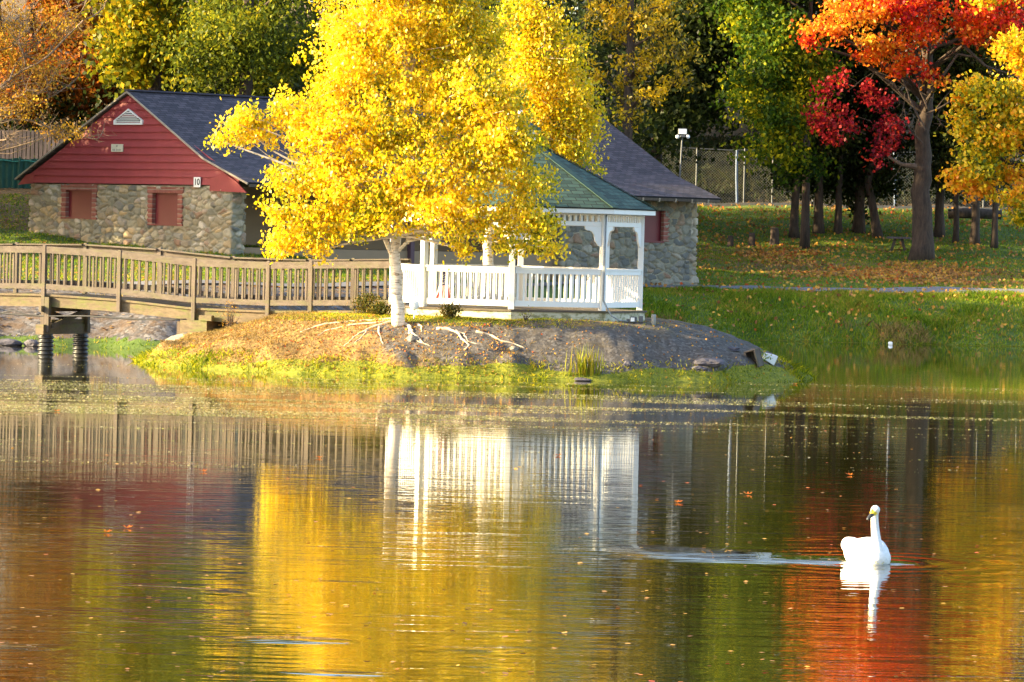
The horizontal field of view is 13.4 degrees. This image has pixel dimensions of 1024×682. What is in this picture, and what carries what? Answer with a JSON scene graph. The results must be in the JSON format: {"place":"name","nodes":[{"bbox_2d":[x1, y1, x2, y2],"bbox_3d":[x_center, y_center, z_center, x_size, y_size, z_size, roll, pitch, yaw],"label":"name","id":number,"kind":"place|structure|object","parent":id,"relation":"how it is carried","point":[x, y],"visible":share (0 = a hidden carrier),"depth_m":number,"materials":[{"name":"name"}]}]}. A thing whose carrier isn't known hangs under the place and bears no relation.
{"place":"outdoors","nodes":[
{"label":"outdoors","id":0,"kind":"place"},
{"bbox_2d":[0,130,63,158],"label":"roof","id":1,"kind":"structure","parent":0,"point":[42,146],"depth_m":156.87,"materials":[{"name":"wood"}]},
{"bbox_2d":[143,310,810,381],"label":"small island","id":2,"kind":"structure","parent":0,"point":[668,343],"depth_m":97.50,"materials":[{"name":"soil"}]},
{"bbox_2d":[147,333,185,353],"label":"rock","id":3,"kind":"object","parent":2,"relation":"on","point":[174,337],"visible":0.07,"depth_m":103.90,"materials":[{"name":"beige stone"}]},
{"bbox_2d":[0,242,410,354],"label":"footbridge","id":4,"kind":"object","parent":2,"relation":"on","point":[199,317],"visible":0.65,"depth_m":105.29,"materials":[{"name":"brown wood"}]},
{"bbox_2d":[0,310,186,319],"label":"cable","id":5,"kind":"object","parent":4,"relation":"hanging from","point":[24,314],"visible":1,"depth_m":105.51,"materials":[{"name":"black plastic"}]},
{"bbox_2d":[218,301,240,326],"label":"shrub","id":6,"kind":"object","parent":2,"relation":"on","point":[229,323],"visible":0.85,"depth_m":103.00,"materials":[{"name":"brown plant"}]},
{"bbox_2d":[345,290,382,313],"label":"shrub","id":7,"kind":"object","parent":2,"relation":"on","point":[361,303],"visible":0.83,"depth_m":100.55,"materials":[{"name":"green plant"}]},
{"bbox_2d":[363,296,391,315],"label":"shrub","id":8,"kind":"object","parent":2,"relation":"on","point":[380,308],"visible":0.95,"depth_m":99.54,"materials":[{"name":"green plant"}]},
{"bbox_2d":[147,311,620,374],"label":"dry grass","id":9,"kind":"structure","parent":2,"relation":"on","point":[235,327],"depth_m":98.75,"materials":[{"name":"plant"}]},
{"bbox_2d":[202,0,571,348],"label":"birch tree","id":10,"kind":"object","parent":2,"relation":"on","point":[503,145],"visible":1,"depth_m":96.97,"materials":[{"name":"yellow plant"}]},
{"bbox_2d":[405,334,418,341],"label":"rock","id":11,"kind":"object","parent":2,"relation":"on","point":[411,337],"visible":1,"depth_m":97.13,"materials":[{"name":"white stone"}]},
{"bbox_2d":[410,300,418,317],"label":"garden light","id":12,"kind":"object","parent":2,"relation":"on","point":[414,305],"visible":1,"depth_m":98.37,"materials":[{"name":"white plastic"}]},
{"bbox_2d":[436,299,464,317],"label":"shrub","id":13,"kind":"object","parent":2,"relation":"on","point":[449,310],"visible":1,"depth_m":98.31,"materials":[{"name":"green plant"}]},
{"bbox_2d":[274,311,665,328],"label":"grass","id":14,"kind":"structure","parent":2,"relation":"on","point":[465,318],"depth_m":98.49,"materials":[{"name":"green plant"}]},
{"bbox_2d":[126,344,818,382],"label":"shore grass","id":15,"kind":"structure","parent":2,"relation":"on","point":[797,368],"depth_m":98.15,"materials":[{"name":"plant"}]},
{"bbox_2d":[146,311,800,378],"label":"fallen leaves","id":16,"kind":"object","parent":2,"relation":"on","point":[260,321],"visible":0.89,"depth_m":97.84,"materials":[{"name":"orange plant"}]},
{"bbox_2d":[509,346,518,350],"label":"rock","id":17,"kind":"object","parent":2,"relation":"on","point":[513,348],"visible":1,"depth_m":96.99,"materials":[{"name":"beige stone"}]},
{"bbox_2d":[385,109,657,321],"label":"gazebo","id":18,"kind":"object","parent":2,"relation":"on","point":[607,205],"visible":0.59,"depth_m":99.85,"materials":[{"name":"white wood"}]},
{"bbox_2d":[436,264,450,304],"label":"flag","id":19,"kind":"object","parent":18,"relation":"on","point":[443,287],"visible":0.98,"depth_m":99.86,"materials":[{"name":"fabric"}]},
{"bbox_2d":[519,305,532,320],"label":"shrub","id":20,"kind":"object","parent":2,"relation":"on","point":[526,318],"visible":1,"depth_m":98.33,"materials":[{"name":"green plant"}]},
{"bbox_2d":[457,0,620,295],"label":"birch tree","id":21,"kind":"object","parent":2,"relation":"on","point":[555,110],"visible":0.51,"depth_m":106.98,"materials":[{"name":"yellow plant"}]},
{"bbox_2d":[574,377,590,380],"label":"rock","id":22,"kind":"object","parent":2,"relation":"on","point":[580,379],"visible":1,"depth_m":96.30,"materials":[{"name":"grey stone"}]},
{"bbox_2d":[565,344,603,377],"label":"reeds","id":23,"kind":"object","parent":2,"relation":"on","point":[592,366],"visible":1,"depth_m":96.51,"materials":[{"name":"green plant"}]},
{"bbox_2d":[623,360,631,366],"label":"rock","id":24,"kind":"object","parent":2,"relation":"on","point":[627,363],"visible":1,"depth_m":96.99,"materials":[{"name":"grey stone"}]},
{"bbox_2d":[627,316,642,322],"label":"junction box","id":25,"kind":"object","parent":2,"relation":"on","point":[632,319],"visible":1,"depth_m":99.54,"materials":[{"name":"metal"}]},
{"bbox_2d":[651,314,655,325],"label":"marker post","id":26,"kind":"object","parent":2,"relation":"on","point":[653,319],"visible":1,"depth_m":99.57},
{"bbox_2d":[691,366,706,369],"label":"rock","id":27,"kind":"object","parent":2,"relation":"on","point":[698,367],"visible":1,"depth_m":97.83,"materials":[{"name":"grey stone"}]},
{"bbox_2d":[692,358,723,367],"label":"rock","id":28,"kind":"object","parent":2,"relation":"on","point":[713,362],"visible":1,"depth_m":97.93,"materials":[{"name":"grey stone"}]},
{"bbox_2d":[727,347,740,350],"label":"rock","id":29,"kind":"object","parent":2,"relation":"on","point":[734,349],"visible":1,"depth_m":99.71,"materials":[{"name":"grey stone"}]},
{"bbox_2d":[743,348,763,366],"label":"crate","id":30,"kind":"object","parent":2,"relation":"on","point":[755,354],"visible":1,"depth_m":99.36,"materials":[{"name":"brown wood"}]},
{"bbox_2d":[760,347,772,364],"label":"weed","id":31,"kind":"object","parent":2,"relation":"on","point":[765,354],"visible":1,"depth_m":99.83,"materials":[{"name":"green plant"}]},
{"bbox_2d":[762,353,777,364],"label":"rock","id":32,"kind":"object","parent":2,"relation":"on","point":[773,360],"visible":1,"depth_m":100.16,"materials":[{"name":"white stone"}]},
{"bbox_2d":[0,340,1023,681],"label":"pond water","id":33,"kind":"structure","parent":0,"point":[232,542],"depth_m":47.92,"materials":[{"name":"black liquid"}]},
{"bbox_2d":[0,338,22,345],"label":"rock","id":34,"kind":"object","parent":33,"relation":"in","point":[9,342],"visible":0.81,"depth_m":113.01,"materials":[{"name":"grey stone"}]},
{"bbox_2d":[0,364,1023,471],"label":"floating weed","id":35,"kind":"object","parent":33,"relation":"on","point":[294,414],"visible":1,"depth_m":80.00,"materials":[{"name":"green plant"}]},
{"bbox_2d":[841,505,890,564],"bbox_3d":[3.559,1.982,43.834,0.408,0.702,0.963,1,1,-14],"label":"swan","id":36,"kind":"object","parent":33,"relation":"on","point":[873,549],"visible":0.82,"depth_m":43.49,"materials":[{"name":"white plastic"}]},
{"bbox_2d":[783,340,985,345],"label":"waterline weed","id":37,"kind":"object","parent":33,"relation":"on","point":[917,344],"visible":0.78,"depth_m":139.87,"materials":[{"name":"green plant"}]},
{"bbox_2d":[0,0,1023,348],"bbox_3d":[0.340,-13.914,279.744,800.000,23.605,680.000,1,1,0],"label":"ground","id":38,"kind":"structure","parent":0,"point":[142,330],"depth_m":141.73,"materials":[{"name":"green plant"}]},
{"bbox_2d":[0,157,37,188],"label":"screen fence","id":39,"kind":"object","parent":38,"relation":"on","point":[11,169],"visible":0.63,"depth_m":152.91,"materials":[{"name":"green fabric"}]},
{"bbox_2d":[23,339,38,346],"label":"rock","id":40,"kind":"object","parent":38,"relation":"on","point":[31,342],"visible":0.53,"depth_m":112.97,"materials":[{"name":"grey stone"}]},
{"bbox_2d":[0,0,116,153],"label":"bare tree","id":41,"kind":"object","parent":38,"relation":"on","point":[62,22],"visible":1,"depth_m":126.70,"materials":[{"name":"orange plant"}]},
{"bbox_2d":[0,0,120,158],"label":"maple tree","id":42,"kind":"object","parent":38,"relation":"on","point":[72,51],"visible":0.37,"depth_m":160.28,"materials":[{"name":"brown plant"}]},
{"bbox_2d":[0,36,141,158],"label":"tree","id":43,"kind":"object","parent":38,"relation":"on","point":[56,111],"visible":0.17,"depth_m":160.15,"materials":[{"name":"orange plant"}]},
{"bbox_2d":[73,0,209,99],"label":"broadleaf tree","id":44,"kind":"object","parent":38,"relation":"on","point":[147,21],"visible":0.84,"depth_m":154.85,"materials":[{"name":"yellow plant"}]},
{"bbox_2d":[0,193,389,348],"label":"lawn grass","id":45,"kind":"structure","parent":38,"relation":"on","point":[129,260],"depth_m":130.30,"materials":[{"name":"green plant"}]},
{"bbox_2d":[0,187,437,327],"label":"fallen leaves","id":46,"kind":"object","parent":38,"relation":"on","point":[141,261],"visible":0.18,"depth_m":129.27,"materials":[{"name":"orange plant"}]},
{"bbox_2d":[122,0,337,96],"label":"maple tree","id":47,"kind":"object","parent":38,"relation":"on","point":[242,44],"visible":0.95,"depth_m":150.56,"materials":[{"name":"green plant"}]},
{"bbox_2d":[14,89,721,285],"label":"stone shelter","id":48,"kind":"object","parent":38,"relation":"on","point":[165,175],"visible":0.49,"depth_m":137.49,"materials":[{"name":"dark slate shingle"},{"name":"fieldstone"},{"name":"red painted wood"}]},
{"bbox_2d":[60,183,102,219],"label":"window","id":49,"kind":"structure","parent":48,"relation":"in","point":[78,200],"depth_m":138.20,"materials":[{"name":"red wood"}]},
{"bbox_2d":[147,185,183,225],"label":"window","id":50,"kind":"structure","parent":48,"relation":"in","point":[164,205],"depth_m":135.23,"materials":[{"name":"red wood"}]},
{"bbox_2d":[633,210,669,242],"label":"window","id":51,"kind":"structure","parent":48,"relation":"in","point":[655,231],"depth_m":146.46,"materials":[{"name":"red wood"}]},
{"bbox_2d":[75,0,668,167],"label":"tree","id":52,"kind":"object","parent":38,"relation":"on","point":[176,88],"visible":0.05,"depth_m":158.60,"materials":[{"name":"green plant"}]},
{"bbox_2d":[78,0,732,172],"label":"tree","id":53,"kind":"object","parent":38,"relation":"on","point":[600,52],"visible":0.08,"depth_m":168.12,"materials":[{"name":"green plant"}]},
{"bbox_2d":[0,0,1023,163],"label":"woodland","id":54,"kind":"object","parent":38,"relation":"on","point":[616,60],"visible":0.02,"depth_m":201.16,"materials":[{"name":"green plant"}]},
{"bbox_2d":[5,24,1022,206],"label":"brush","id":55,"kind":"object","parent":38,"relation":"on","point":[709,185],"visible":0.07,"depth_m":190.27,"materials":[{"name":"green plant"}]},
{"bbox_2d":[569,0,715,139],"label":"ash tree","id":56,"kind":"object","parent":38,"relation":"on","point":[629,86],"visible":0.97,"depth_m":157.44,"materials":[{"name":"yellow plant"}]},
{"bbox_2d":[676,128,689,177],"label":"flood light","id":57,"kind":"object","parent":38,"relation":"on","point":[682,132],"visible":0.99,"depth_m":149.41,"materials":[{"name":"metal"}]},
{"bbox_2d":[614,0,776,162],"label":"oak tree","id":58,"kind":"object","parent":38,"relation":"on","point":[690,116],"visible":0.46,"depth_m":169.21,"materials":[{"name":"green plant"}]},
{"bbox_2d":[727,235,733,246],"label":"stump","id":59,"kind":"object","parent":38,"relation":"on","point":[730,242],"visible":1,"depth_m":167.85,"materials":[{"name":"brown wood"}]},
{"bbox_2d":[748,233,754,246],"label":"stump","id":60,"kind":"object","parent":38,"relation":"on","point":[751,242],"visible":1,"depth_m":167.84,"materials":[{"name":"brown wood"}]},
{"bbox_2d":[769,227,778,244],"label":"stump","id":61,"kind":"object","parent":38,"relation":"on","point":[774,235],"visible":1,"depth_m":167.80,"materials":[{"name":"wood"}]},
{"bbox_2d":[696,0,858,248],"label":"maple tree","id":62,"kind":"object","parent":38,"relation":"on","point":[781,81],"visible":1,"depth_m":164.34,"materials":[{"name":"green plant"}]},
{"bbox_2d":[730,0,849,238],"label":"cedar tree","id":63,"kind":"object","parent":38,"relation":"on","point":[794,225],"visible":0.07,"depth_m":169.80,"materials":[{"name":"plant"}]},
{"bbox_2d":[621,284,1023,345],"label":"grass","id":64,"kind":"structure","parent":38,"relation":"on","point":[852,301],"depth_m":142.11,"materials":[{"name":"green plant"}]},
{"bbox_2d":[789,0,861,233],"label":"cedar tree","id":65,"kind":"object","parent":38,"relation":"on","point":[818,220],"visible":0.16,"depth_m":170.76,"materials":[{"name":"green plant"}]},
{"bbox_2d":[642,282,1023,339],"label":"fallen leaves","id":66,"kind":"object","parent":38,"relation":"on","point":[838,294],"visible":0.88,"depth_m":142.82,"materials":[{"name":"orange plant"}]},
{"bbox_2d":[645,312,1023,343],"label":"dry grass","id":67,"kind":"structure","parent":38,"relation":"on","point":[922,330],"depth_m":140.06,"materials":[{"name":"plant"}]},
{"bbox_2d":[797,0,880,233],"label":"cedar tree","id":68,"kind":"object","parent":38,"relation":"on","point":[840,152],"visible":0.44,"depth_m":170.59,"materials":[{"name":"green plant"}]},
{"bbox_2d":[662,146,1023,207],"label":"chain link fence","id":69,"kind":"object","parent":38,"relation":"on","point":[736,187],"visible":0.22,"depth_m":183.88,"materials":[{"name":"metal"}]},
{"bbox_2d":[697,202,1012,210],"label":"kerb","id":70,"kind":"structure","parent":38,"relation":"on","point":[780,204],"depth_m":183.23,"materials":[{"name":"grey concrete"}]},
{"bbox_2d":[692,201,1023,292],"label":"fallen leaves","id":71,"kind":"object","parent":38,"relation":"on","point":[900,272],"visible":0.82,"depth_m":159.99,"materials":[{"name":"orange plant"}]},
{"bbox_2d":[825,1,907,233],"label":"cedar tree","id":72,"kind":"object","parent":38,"relation":"on","point":[858,211],"visible":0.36,"depth_m":171.73,"materials":[{"name":"green plant"}]},
{"bbox_2d":[830,2,934,237],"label":"cedar tree","id":73,"kind":"object","parent":38,"relation":"on","point":[884,174],"visible":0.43,"depth_m":170.78,"materials":[{"name":"green plant"}]},
{"bbox_2d":[886,236,910,250],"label":"bench","id":74,"kind":"object","parent":38,"relation":"on","point":[894,241],"visible":1,"depth_m":166.90,"materials":[{"name":"grey wood"}]},
{"bbox_2d":[788,0,1023,260],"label":"maple tree","id":75,"kind":"object","parent":38,"relation":"on","point":[924,32],"visible":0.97,"depth_m":161.97,"materials":[{"name":"red plant"}]},
{"bbox_2d":[896,1,976,237],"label":"cedar tree","id":76,"kind":"object","parent":38,"relation":"on","point":[939,226],"visible":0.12,"depth_m":171.80,"materials":[{"name":"plant"}]},
{"bbox_2d":[907,0,973,242],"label":"cedar tree","id":77,"kind":"object","parent":38,"relation":"on","point":[955,236],"visible":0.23,"depth_m":169.99,"materials":[{"name":"green plant"}]},
{"bbox_2d":[948,208,1001,218],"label":"log","id":78,"kind":"object","parent":38,"relation":"on","point":[964,213],"visible":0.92,"depth_m":175.75,"materials":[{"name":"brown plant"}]},
{"bbox_2d":[931,0,1023,244],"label":"cedar tree","id":79,"kind":"object","parent":38,"relation":"on","point":[974,238],"visible":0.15,"depth_m":168.85,"materials":[{"name":"green plant"}]},
{"bbox_2d":[933,0,1023,228],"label":"maple tree","id":80,"kind":"object","parent":38,"relation":"on","point":[1002,100],"visible":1,"depth_m":155.67,"materials":[{"name":"yellow plant"}]},
{"bbox_2d":[936,0,1023,247],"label":"cedar tree","id":81,"kind":"object","parent":38,"relation":"on","point":[994,230],"visible":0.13,"depth_m":167.83,"materials":[{"name":"plant"}]},
{"bbox_2d":[0,381,1023,681],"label":"fallen leaves","id":82,"kind":"object","parent":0,"point":[490,609],"depth_m":36.85,"materials":[{"name":"orange plant"}]},
{"bbox_2d":[1,279,1023,292],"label":"path","id":83,"kind":"structure","parent":0,"point":[907,290],"depth_m":146.92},
{"bbox_2d":[695,206,1023,288],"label":"lawn grass","id":84,"kind":"structure","parent":0,"point":[721,272],"depth_m":165.21,"materials":[{"name":"green plant"}]}
]}

